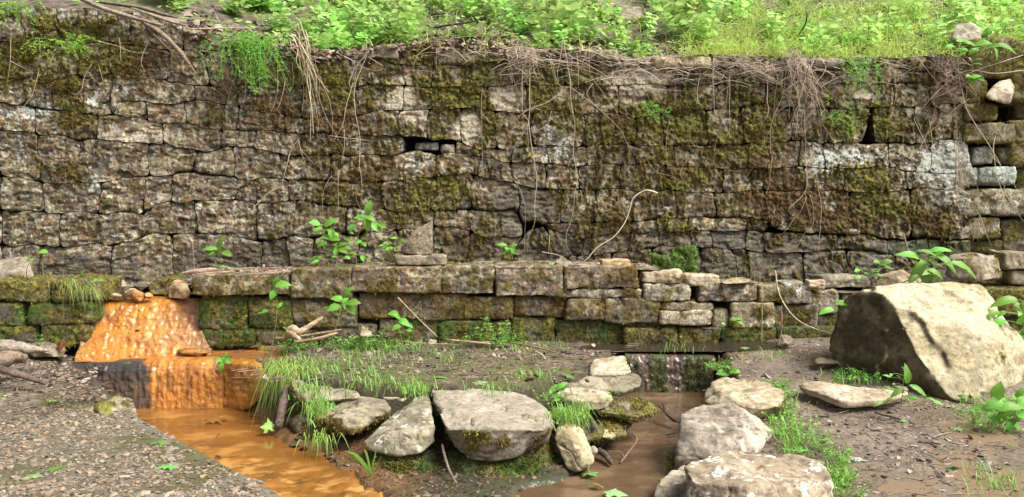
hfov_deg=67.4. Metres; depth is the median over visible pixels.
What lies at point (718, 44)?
jewelweed plant
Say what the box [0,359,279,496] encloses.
gravel
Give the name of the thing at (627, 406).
stone slab
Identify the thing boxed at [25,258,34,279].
jewelweed seedling
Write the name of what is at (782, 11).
jewelweed plant
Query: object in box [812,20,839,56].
jewelweed plant
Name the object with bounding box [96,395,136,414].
mossy block
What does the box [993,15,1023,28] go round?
jewelweed plant
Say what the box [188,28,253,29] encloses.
dead branch
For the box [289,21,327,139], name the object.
dry stalks
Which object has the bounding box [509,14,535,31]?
jewelweed plant
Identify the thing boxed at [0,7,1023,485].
moss
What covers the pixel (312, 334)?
stick
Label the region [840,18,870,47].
jewelweed plant
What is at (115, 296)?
loose stone
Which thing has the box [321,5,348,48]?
jewelweed plant
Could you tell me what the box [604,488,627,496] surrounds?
fallen leaf
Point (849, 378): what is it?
chickweed
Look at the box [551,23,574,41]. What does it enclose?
jewelweed plant
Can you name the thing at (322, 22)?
jewelweed plant
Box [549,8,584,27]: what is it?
jewelweed plant
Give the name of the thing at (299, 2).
jewelweed plant
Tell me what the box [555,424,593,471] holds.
standing stone
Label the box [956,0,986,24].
jewelweed plant
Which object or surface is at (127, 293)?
loose stone
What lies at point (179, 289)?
loose stone
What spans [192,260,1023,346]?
stone wall
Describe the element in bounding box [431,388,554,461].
stone slab
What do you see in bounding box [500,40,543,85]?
root cluster
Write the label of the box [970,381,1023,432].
weed plant
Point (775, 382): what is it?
chickweed
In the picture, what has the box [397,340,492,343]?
stick
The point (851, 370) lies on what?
chickweed
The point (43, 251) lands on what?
jewelweed seedling
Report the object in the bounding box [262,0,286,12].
jewelweed plant
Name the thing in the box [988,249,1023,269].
loose stone
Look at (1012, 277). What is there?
loose stone
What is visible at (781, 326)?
stick
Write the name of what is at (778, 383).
chickweed
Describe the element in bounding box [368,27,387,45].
jewelweed plant
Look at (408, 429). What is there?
stone slab
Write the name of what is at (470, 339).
chickweed
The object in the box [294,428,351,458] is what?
grass tuft
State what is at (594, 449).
loose stone
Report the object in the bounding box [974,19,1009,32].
jewelweed plant
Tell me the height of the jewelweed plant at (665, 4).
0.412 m
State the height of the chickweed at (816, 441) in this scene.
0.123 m
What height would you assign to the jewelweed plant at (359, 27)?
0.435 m
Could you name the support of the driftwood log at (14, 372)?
on the ground at (1013, 457)
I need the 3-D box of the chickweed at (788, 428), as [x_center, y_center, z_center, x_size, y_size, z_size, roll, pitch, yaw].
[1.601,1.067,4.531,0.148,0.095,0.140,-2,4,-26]
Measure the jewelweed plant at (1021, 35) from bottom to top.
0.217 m
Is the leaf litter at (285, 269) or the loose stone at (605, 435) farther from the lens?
the leaf litter at (285, 269)
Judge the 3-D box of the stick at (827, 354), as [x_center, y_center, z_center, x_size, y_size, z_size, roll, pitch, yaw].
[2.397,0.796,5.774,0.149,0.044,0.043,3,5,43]
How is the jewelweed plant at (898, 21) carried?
on the hillside
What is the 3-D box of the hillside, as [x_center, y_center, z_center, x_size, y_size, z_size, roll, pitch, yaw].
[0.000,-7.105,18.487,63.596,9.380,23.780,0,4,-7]
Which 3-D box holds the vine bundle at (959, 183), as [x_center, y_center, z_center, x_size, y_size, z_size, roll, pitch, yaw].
[4.275,-0.903,7.316,0.202,0.695,0.096,-1,4,-12]
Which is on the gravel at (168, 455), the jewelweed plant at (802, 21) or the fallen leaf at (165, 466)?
the fallen leaf at (165, 466)
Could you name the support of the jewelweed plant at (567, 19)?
on the hillside
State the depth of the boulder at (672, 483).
3.98 m
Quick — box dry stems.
[207,0,1009,55]
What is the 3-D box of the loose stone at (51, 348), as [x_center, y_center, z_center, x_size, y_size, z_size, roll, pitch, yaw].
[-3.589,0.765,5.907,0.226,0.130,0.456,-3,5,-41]
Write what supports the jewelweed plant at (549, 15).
on the hillside
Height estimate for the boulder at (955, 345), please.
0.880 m
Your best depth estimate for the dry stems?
7.52 m
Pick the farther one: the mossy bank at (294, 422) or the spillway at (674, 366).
the spillway at (674, 366)
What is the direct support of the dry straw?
on the stone wall at (164, 176)
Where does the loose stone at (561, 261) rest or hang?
on the stone wall at (712, 302)
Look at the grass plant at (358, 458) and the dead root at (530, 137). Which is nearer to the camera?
the grass plant at (358, 458)
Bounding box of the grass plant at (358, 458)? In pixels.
[346,443,394,476]
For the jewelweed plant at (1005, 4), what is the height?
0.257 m
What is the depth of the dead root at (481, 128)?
6.74 m
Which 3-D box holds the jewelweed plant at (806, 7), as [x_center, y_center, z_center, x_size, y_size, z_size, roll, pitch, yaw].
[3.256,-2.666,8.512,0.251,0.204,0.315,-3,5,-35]
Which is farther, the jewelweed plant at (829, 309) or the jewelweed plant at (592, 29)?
the jewelweed plant at (592, 29)
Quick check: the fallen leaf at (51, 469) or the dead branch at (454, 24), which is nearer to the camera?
the fallen leaf at (51, 469)
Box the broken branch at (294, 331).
[285,316,322,339]
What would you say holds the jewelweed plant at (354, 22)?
on the hillside
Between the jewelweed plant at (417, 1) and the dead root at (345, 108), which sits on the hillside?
the jewelweed plant at (417, 1)
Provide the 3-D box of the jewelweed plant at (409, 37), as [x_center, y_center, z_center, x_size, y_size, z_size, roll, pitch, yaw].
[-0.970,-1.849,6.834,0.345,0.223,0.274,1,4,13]
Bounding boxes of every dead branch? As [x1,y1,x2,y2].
[80,0,163,25]
[99,1,177,17]
[131,7,187,25]
[141,21,180,56]
[143,22,196,74]
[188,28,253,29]
[433,9,494,27]
[798,9,807,34]
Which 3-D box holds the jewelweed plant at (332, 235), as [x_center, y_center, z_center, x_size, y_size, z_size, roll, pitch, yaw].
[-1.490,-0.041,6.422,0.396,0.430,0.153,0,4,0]
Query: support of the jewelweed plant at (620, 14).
on the hillside
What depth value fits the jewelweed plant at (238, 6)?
7.19 m
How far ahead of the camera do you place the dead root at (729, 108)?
7.03 m
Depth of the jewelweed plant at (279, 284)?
6.01 m
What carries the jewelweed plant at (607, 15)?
on the hillside
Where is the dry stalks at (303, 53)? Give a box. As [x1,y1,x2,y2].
[292,43,344,150]
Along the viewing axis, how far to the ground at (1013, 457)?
4.78 m
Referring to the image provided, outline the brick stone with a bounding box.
[599,258,630,265]
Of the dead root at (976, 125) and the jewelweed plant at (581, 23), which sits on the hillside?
the jewelweed plant at (581, 23)
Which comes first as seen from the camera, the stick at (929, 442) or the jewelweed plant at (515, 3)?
the stick at (929, 442)
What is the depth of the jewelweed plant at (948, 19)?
8.33 m
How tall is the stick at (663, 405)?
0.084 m
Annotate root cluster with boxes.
[211,62,239,105]
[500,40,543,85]
[729,52,793,89]
[943,185,969,200]
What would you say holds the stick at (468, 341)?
on the ground at (1013, 457)
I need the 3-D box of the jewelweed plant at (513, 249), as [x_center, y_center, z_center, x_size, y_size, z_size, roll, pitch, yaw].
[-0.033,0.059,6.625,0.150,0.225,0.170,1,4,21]
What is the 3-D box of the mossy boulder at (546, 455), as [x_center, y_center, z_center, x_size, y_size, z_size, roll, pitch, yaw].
[-0.069,1.260,4.470,0.652,0.266,0.807,0,4,0]
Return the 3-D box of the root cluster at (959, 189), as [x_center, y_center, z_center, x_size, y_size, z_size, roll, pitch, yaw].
[4.253,-0.532,7.330,0.318,0.159,0.097,-1,4,-8]
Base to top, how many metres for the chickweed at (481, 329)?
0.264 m
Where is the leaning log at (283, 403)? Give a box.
[275,385,289,427]
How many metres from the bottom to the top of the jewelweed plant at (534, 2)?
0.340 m
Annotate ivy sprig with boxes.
[213,353,230,371]
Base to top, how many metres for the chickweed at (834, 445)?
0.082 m
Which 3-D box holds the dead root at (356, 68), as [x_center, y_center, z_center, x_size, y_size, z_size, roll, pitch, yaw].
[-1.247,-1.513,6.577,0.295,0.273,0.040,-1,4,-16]
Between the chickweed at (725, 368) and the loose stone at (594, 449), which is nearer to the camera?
the loose stone at (594, 449)
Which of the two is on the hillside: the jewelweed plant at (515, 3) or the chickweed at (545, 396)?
the jewelweed plant at (515, 3)
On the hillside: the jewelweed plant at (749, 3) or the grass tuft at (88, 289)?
the jewelweed plant at (749, 3)
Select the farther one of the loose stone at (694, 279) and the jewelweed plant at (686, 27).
the jewelweed plant at (686, 27)
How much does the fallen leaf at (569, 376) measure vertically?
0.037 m
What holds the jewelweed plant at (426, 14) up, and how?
on the hillside
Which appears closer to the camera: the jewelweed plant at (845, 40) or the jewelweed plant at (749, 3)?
the jewelweed plant at (845, 40)
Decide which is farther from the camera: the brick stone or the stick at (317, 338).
the brick stone
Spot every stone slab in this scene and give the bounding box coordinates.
[290,380,359,403]
[316,396,390,434]
[363,394,434,456]
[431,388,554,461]
[557,388,612,409]
[559,382,591,390]
[576,373,641,396]
[592,398,656,421]
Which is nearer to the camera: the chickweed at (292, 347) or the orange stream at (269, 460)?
the orange stream at (269, 460)
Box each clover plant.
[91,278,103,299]
[548,383,567,418]
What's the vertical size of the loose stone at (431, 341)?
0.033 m
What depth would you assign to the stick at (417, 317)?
5.99 m
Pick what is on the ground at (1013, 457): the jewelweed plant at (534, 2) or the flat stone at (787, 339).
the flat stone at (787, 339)
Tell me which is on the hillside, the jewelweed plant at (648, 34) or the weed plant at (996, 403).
the jewelweed plant at (648, 34)
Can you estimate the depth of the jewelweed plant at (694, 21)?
7.46 m
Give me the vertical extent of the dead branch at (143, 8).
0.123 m
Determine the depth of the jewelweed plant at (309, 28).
6.97 m
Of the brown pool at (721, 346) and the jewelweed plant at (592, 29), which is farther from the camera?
the jewelweed plant at (592, 29)
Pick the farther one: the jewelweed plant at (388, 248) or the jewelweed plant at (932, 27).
the jewelweed plant at (932, 27)
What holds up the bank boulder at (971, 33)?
on the hillside
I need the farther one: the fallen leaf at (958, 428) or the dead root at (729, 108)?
the dead root at (729, 108)
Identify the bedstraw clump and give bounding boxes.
[0,0,47,30]
[16,30,102,59]
[194,24,305,96]
[640,100,671,122]
[821,94,862,140]
[839,54,886,103]
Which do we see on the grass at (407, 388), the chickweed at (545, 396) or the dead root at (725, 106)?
the chickweed at (545, 396)
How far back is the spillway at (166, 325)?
5.74 m
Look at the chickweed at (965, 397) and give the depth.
5.08 m
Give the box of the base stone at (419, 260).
[394,253,447,265]
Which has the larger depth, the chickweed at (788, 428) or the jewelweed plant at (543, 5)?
the jewelweed plant at (543, 5)
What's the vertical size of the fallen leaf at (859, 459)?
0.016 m
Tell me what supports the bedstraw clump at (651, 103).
attached to the stone wall at (164, 176)
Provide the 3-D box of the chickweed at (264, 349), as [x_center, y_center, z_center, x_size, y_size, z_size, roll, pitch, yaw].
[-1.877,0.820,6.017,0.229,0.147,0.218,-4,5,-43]
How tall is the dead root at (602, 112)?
1.096 m
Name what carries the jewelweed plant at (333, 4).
on the hillside
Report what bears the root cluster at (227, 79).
hanging from the stone wall at (164, 176)
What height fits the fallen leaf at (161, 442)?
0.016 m
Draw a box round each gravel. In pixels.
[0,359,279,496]
[223,417,572,496]
[260,341,606,382]
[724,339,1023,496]
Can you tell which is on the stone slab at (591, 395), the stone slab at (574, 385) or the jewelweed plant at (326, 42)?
the stone slab at (574, 385)
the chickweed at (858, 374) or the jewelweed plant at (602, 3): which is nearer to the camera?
the chickweed at (858, 374)
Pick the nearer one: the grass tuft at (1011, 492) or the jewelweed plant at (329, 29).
the grass tuft at (1011, 492)
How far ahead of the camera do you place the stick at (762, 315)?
6.29 m
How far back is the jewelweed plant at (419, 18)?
6.98 m
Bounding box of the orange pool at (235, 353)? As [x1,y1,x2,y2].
[76,348,287,361]
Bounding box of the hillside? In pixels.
[0,0,1023,58]
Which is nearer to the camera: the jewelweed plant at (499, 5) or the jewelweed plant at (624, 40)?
the jewelweed plant at (624, 40)
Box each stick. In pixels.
[181,267,216,274]
[202,271,234,273]
[240,473,263,483]
[274,329,341,338]
[294,332,337,342]
[397,297,436,335]
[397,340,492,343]
[441,444,456,482]
[449,339,490,344]
[509,342,556,352]
[598,447,612,464]
[620,433,637,462]
[658,405,678,422]
[662,403,675,421]
[761,282,762,343]
[775,270,831,334]
[778,306,781,345]
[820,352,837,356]
[874,411,901,420]
[918,440,939,444]
[920,452,943,462]
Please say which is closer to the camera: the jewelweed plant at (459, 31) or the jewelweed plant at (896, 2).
the jewelweed plant at (459, 31)
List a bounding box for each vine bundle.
[778,44,830,146]
[920,46,981,127]
[952,117,968,188]
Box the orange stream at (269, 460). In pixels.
[136,407,382,496]
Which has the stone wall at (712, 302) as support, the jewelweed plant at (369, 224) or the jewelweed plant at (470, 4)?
the jewelweed plant at (369, 224)
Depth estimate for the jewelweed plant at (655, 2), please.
8.22 m
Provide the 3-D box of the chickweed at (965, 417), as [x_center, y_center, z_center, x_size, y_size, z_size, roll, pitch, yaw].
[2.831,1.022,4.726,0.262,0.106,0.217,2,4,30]
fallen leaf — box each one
[25,473,43,479]
[49,465,67,472]
[56,337,68,349]
[151,439,169,445]
[154,464,178,470]
[202,417,226,423]
[260,419,274,432]
[472,381,488,384]
[561,373,574,378]
[582,471,597,476]
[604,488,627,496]
[850,457,866,461]
[947,426,963,430]
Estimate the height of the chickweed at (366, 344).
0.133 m
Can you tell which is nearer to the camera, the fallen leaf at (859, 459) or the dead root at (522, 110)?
the fallen leaf at (859, 459)
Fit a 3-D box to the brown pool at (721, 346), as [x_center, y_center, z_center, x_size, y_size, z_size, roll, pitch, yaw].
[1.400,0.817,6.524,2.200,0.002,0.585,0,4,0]
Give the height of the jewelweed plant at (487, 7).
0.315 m
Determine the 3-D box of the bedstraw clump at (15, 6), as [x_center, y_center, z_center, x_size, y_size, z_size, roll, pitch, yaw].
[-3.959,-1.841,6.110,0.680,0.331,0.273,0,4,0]
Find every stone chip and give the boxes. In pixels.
[383,397,399,399]
[893,385,907,390]
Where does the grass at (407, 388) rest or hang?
on the ground at (1013, 457)
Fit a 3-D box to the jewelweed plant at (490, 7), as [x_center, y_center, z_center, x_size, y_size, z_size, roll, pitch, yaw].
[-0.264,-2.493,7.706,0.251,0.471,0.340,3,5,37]
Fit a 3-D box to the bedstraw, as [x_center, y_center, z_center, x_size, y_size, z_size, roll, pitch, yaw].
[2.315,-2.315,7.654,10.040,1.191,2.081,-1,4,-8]
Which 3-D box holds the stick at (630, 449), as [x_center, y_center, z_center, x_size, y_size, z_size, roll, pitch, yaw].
[0.712,1.199,4.619,0.049,0.095,0.305,2,4,23]
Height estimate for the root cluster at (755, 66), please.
0.346 m
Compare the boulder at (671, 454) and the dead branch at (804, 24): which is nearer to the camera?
the boulder at (671, 454)
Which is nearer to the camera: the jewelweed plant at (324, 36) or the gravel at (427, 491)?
the gravel at (427, 491)
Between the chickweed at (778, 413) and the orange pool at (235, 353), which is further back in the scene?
the orange pool at (235, 353)
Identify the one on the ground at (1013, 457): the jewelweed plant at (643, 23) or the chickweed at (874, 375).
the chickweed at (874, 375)
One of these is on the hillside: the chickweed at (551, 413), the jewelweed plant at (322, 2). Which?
the jewelweed plant at (322, 2)
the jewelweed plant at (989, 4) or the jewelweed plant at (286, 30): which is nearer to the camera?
the jewelweed plant at (286, 30)
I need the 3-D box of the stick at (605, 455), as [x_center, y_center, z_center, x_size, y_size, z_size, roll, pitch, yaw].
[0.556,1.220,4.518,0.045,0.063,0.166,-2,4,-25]
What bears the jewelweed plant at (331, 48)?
on the hillside
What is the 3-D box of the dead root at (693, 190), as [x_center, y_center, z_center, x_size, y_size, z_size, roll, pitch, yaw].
[1.910,-0.665,7.047,0.760,0.405,0.026,0,4,-5]
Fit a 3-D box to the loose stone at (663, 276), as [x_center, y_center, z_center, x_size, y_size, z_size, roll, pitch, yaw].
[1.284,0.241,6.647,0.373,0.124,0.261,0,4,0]
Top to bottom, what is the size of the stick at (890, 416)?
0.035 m
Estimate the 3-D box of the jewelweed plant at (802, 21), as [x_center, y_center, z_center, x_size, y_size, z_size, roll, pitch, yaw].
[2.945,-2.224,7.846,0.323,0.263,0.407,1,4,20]
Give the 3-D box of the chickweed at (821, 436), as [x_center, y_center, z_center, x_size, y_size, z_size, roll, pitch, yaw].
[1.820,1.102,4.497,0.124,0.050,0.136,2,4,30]
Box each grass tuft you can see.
[48,276,104,319]
[241,357,312,433]
[284,396,342,433]
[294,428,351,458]
[553,403,601,433]
[965,465,1023,494]
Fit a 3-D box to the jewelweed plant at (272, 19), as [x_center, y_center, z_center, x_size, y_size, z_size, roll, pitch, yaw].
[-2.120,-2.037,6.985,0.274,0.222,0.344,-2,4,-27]
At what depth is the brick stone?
6.55 m
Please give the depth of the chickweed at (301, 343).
6.02 m
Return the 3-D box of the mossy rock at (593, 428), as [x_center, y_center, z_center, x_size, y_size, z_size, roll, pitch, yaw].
[0.522,1.119,4.913,0.476,0.146,0.593,0,4,0]
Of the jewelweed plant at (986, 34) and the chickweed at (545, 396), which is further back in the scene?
the jewelweed plant at (986, 34)
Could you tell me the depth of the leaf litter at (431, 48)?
6.91 m
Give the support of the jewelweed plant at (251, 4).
on the hillside
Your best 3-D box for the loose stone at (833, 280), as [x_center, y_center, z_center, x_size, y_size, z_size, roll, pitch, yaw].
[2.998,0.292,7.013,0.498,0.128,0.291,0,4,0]
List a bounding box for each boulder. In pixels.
[367,449,439,475]
[446,442,554,477]
[592,0,643,21]
[654,465,686,496]
[666,447,675,470]
[674,402,772,469]
[684,451,832,496]
[703,377,785,418]
[829,282,1023,401]
[951,22,980,43]
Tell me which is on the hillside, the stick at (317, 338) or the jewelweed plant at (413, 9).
the jewelweed plant at (413, 9)
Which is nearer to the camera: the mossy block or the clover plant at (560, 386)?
the clover plant at (560, 386)
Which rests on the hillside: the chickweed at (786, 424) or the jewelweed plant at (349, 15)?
the jewelweed plant at (349, 15)
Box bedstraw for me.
[240,0,1023,59]
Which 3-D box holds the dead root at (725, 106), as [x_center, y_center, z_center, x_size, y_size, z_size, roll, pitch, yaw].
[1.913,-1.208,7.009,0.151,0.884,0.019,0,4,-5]
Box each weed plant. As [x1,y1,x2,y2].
[716,362,739,377]
[721,317,742,330]
[874,362,943,406]
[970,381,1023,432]
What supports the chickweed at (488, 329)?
on the ground at (1013, 457)
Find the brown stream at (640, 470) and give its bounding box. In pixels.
[514,392,704,496]
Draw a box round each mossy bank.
[285,394,347,447]
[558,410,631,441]
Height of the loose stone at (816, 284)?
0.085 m
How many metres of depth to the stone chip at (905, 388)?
5.02 m
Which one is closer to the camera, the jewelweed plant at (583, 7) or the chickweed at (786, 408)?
the chickweed at (786, 408)
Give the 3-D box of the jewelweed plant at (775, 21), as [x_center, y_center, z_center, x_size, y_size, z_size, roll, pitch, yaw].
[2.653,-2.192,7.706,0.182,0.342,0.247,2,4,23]
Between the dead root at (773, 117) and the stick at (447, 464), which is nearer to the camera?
the stick at (447, 464)
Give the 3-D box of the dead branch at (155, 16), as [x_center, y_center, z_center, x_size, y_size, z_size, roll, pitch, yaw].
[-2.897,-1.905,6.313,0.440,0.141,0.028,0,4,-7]
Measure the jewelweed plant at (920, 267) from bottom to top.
0.366 m
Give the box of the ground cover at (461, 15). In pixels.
[34,0,1023,58]
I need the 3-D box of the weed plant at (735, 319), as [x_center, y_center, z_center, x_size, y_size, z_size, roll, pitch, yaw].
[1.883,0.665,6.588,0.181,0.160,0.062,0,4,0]
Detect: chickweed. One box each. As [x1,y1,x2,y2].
[28,333,44,357]
[256,344,289,357]
[277,338,310,351]
[283,327,302,350]
[289,336,313,349]
[304,336,335,349]
[330,340,356,350]
[335,327,369,348]
[340,332,384,349]
[351,326,389,349]
[371,337,394,349]
[403,337,428,348]
[440,336,462,349]
[454,333,476,347]
[475,315,489,346]
[475,323,508,346]
[476,334,511,348]
[485,318,511,347]
[485,330,524,347]
[505,333,527,345]
[533,387,565,401]
[547,400,586,421]
[704,362,723,368]
[706,358,730,369]
[711,363,738,375]
[760,377,790,389]
[761,408,816,430]
[764,377,796,399]
[767,421,796,436]
[770,403,792,416]
[770,428,804,448]
[773,421,811,439]
[781,402,794,416]
[788,446,809,452]
[804,422,839,450]
[814,433,834,441]
[816,438,851,455]
[822,443,853,463]
[828,465,860,486]
[834,459,860,481]
[835,475,872,496]
[837,375,858,382]
[839,363,866,374]
[851,368,878,383]
[855,369,888,382]
[948,402,995,424]
[959,392,972,401]
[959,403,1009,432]
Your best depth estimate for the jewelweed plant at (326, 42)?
6.68 m
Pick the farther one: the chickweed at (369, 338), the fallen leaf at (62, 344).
the chickweed at (369, 338)
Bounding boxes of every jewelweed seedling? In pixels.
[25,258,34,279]
[38,249,47,275]
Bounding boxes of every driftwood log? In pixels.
[0,339,48,352]
[0,350,27,366]
[0,365,49,384]
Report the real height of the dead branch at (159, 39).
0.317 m
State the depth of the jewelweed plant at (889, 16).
8.19 m
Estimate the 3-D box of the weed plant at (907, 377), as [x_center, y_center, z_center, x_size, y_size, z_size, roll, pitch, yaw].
[2.452,0.851,4.737,0.478,0.282,0.102,0,4,0]
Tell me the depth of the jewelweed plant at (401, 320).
6.15 m
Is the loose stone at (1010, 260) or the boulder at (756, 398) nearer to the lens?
the boulder at (756, 398)
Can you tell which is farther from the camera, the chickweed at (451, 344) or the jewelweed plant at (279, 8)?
the jewelweed plant at (279, 8)
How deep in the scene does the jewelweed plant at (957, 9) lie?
8.29 m
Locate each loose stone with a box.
[0,256,33,278]
[31,340,65,357]
[109,293,123,299]
[121,280,126,288]
[122,288,136,296]
[130,290,145,301]
[134,283,147,290]
[144,292,153,298]
[149,275,184,295]
[169,279,189,298]
[360,325,370,336]
[427,339,436,344]
[556,257,571,265]
[589,356,630,376]
[591,445,597,453]
[602,429,615,439]
[638,268,682,283]
[681,272,718,285]
[721,277,749,283]
[805,279,824,288]
[812,273,869,287]
[875,270,920,286]
[945,252,1001,281]
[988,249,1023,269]
[995,269,1023,284]
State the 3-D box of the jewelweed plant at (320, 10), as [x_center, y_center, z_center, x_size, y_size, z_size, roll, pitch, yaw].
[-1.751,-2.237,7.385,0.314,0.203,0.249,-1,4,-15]
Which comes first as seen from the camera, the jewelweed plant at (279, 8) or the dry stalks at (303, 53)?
the dry stalks at (303, 53)
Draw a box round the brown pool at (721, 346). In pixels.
[571,341,782,351]
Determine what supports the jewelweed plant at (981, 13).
on the hillside
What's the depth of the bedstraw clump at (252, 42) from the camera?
6.33 m
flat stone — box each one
[781,335,792,343]
[799,381,907,407]
[813,356,838,366]
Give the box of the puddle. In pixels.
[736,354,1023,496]
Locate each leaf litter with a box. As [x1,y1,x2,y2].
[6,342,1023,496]
[184,4,977,68]
[192,262,658,274]
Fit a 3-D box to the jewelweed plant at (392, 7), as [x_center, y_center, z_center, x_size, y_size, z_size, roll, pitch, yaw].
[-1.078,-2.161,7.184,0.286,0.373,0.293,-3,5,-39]
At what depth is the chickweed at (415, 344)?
6.16 m
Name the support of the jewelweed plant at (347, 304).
on the ground at (1013, 457)
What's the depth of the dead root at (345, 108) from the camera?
6.59 m
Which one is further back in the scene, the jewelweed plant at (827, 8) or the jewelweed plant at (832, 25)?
the jewelweed plant at (827, 8)
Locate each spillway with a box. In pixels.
[71,294,262,410]
[623,351,714,392]
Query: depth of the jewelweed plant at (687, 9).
7.80 m
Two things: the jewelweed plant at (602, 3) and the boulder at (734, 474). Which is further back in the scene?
the jewelweed plant at (602, 3)
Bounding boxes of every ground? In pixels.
[0,337,1023,496]
[124,264,874,297]
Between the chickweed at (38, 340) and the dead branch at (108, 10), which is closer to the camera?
the chickweed at (38, 340)
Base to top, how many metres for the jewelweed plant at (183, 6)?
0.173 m
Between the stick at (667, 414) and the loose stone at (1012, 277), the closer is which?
the stick at (667, 414)
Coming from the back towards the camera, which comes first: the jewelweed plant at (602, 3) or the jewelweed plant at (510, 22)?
the jewelweed plant at (602, 3)
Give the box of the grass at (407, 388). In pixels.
[247,336,1023,496]
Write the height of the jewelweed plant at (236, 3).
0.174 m
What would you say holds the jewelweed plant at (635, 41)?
on the hillside
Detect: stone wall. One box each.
[0,2,1023,291]
[0,273,124,345]
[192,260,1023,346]
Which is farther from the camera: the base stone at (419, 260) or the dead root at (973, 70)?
the dead root at (973, 70)
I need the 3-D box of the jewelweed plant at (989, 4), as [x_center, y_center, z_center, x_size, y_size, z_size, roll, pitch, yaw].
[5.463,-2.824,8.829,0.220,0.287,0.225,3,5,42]
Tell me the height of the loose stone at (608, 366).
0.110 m
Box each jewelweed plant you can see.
[166,0,189,9]
[203,236,231,267]
[221,0,251,16]
[231,0,245,14]
[244,0,257,7]
[248,0,285,11]
[258,275,291,344]
[261,12,291,30]
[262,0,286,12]
[265,26,294,43]
[268,0,301,37]
[286,0,310,10]
[294,17,321,35]
[301,31,327,47]
[308,218,355,265]
[310,6,331,31]
[310,39,336,48]
[312,32,346,50]
[315,5,341,21]
[317,0,357,39]
[319,0,347,11]
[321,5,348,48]
[321,38,346,49]
[323,287,360,345]
[324,27,347,40]
[332,0,352,12]
[332,0,363,17]
[333,31,371,49]
[343,1,391,39]
[344,200,386,263]
[347,29,378,46]
[350,12,366,37]
[353,0,386,34]
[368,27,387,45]
[369,0,391,17]
[371,1,390,30]
[375,12,404,44]
[378,9,405,43]
[378,26,405,44]
[378,237,403,263]
[381,1,408,26]
[382,5,423,42]
[382,28,418,45]
[388,310,412,340]
[391,3,424,41]
[391,11,428,21]
[393,0,418,20]
[396,0,425,26]
[423,0,439,13]
[433,0,464,11]
[454,20,483,38]
[460,0,480,13]
[461,0,484,20]
[470,8,487,20]
[476,0,502,12]
[477,0,499,20]
[481,0,517,13]
[489,1,517,24]
[492,0,518,12]
[498,243,517,259]
[503,13,527,29]
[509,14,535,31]
[512,0,532,15]
[517,0,545,26]
[520,6,542,32]
[525,3,565,42]
[525,33,550,50]
[526,0,554,24]
[535,28,568,48]
[540,3,578,46]
[541,0,562,19]
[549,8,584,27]
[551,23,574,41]
[562,0,585,28]
[564,18,593,41]
[575,8,600,40]
[580,0,592,24]
[590,0,622,6]
[591,1,620,22]
[592,2,624,46]
[604,20,630,47]
[608,42,651,58]
[610,7,623,22]
[622,35,647,51]
[627,38,662,55]
[638,14,655,30]
[643,12,658,39]
[647,0,663,14]
[653,0,685,43]
[657,2,678,42]
[672,0,693,30]
[673,34,694,47]
[679,3,724,40]
[683,0,698,30]
[683,17,721,37]
[689,13,718,42]
[697,0,726,16]
[705,40,729,51]
[723,0,749,25]
[727,0,756,13]
[732,0,754,10]
[755,17,784,34]
[756,24,780,38]
[760,4,791,19]
[767,12,785,39]
[772,35,815,56]
[782,0,798,6]
[784,17,817,38]
[790,0,815,14]
[801,24,824,56]
[811,6,834,17]
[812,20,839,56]
[817,300,847,315]
[827,10,852,45]
[838,32,861,45]
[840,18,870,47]
[853,12,883,49]
[853,259,892,289]
[867,0,887,27]
[878,0,906,13]
[879,21,912,38]
[881,14,906,32]
[884,12,900,24]
[889,0,929,23]
[894,247,976,282]
[918,25,938,38]
[919,21,948,31]
[926,14,955,51]
[934,12,956,26]
[941,40,956,51]
[945,38,1016,85]
[947,0,968,15]
[951,0,972,22]
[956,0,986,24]
[962,0,985,20]
[962,5,988,19]
[964,6,990,28]
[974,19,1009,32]
[979,17,1009,37]
[981,22,1017,37]
[982,0,994,8]
[987,0,1018,15]
[987,295,1023,338]
[991,19,1023,35]
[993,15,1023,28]
[994,0,1012,8]
[995,4,1023,22]
[1013,25,1023,39]
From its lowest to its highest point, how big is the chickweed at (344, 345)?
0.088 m
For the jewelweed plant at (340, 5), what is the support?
on the hillside
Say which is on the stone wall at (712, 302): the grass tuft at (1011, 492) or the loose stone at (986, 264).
the loose stone at (986, 264)
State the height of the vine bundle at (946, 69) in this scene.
0.760 m
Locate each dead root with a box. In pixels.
[5,71,38,135]
[72,64,91,94]
[333,83,352,140]
[349,56,380,86]
[354,38,366,204]
[481,95,487,177]
[509,59,528,153]
[511,88,565,134]
[527,67,536,240]
[551,58,680,181]
[563,40,577,258]
[585,190,657,260]
[680,157,756,197]
[713,67,730,161]
[729,74,729,135]
[761,71,768,124]
[770,72,785,161]
[788,152,806,210]
[795,196,813,249]
[813,155,825,267]
[914,70,1023,118]
[957,42,1022,220]
[959,55,1022,76]
[993,124,1009,212]
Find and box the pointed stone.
[401,221,432,254]
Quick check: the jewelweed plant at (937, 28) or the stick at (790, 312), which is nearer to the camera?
the stick at (790, 312)
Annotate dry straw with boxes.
[276,38,972,92]
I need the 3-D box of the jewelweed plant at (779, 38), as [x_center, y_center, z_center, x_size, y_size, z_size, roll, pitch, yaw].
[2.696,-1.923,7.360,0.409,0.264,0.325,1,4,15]
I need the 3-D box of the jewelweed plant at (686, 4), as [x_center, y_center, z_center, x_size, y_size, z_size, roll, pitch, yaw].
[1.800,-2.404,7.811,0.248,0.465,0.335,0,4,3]
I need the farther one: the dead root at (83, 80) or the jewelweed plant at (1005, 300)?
the dead root at (83, 80)
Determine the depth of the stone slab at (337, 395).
5.00 m

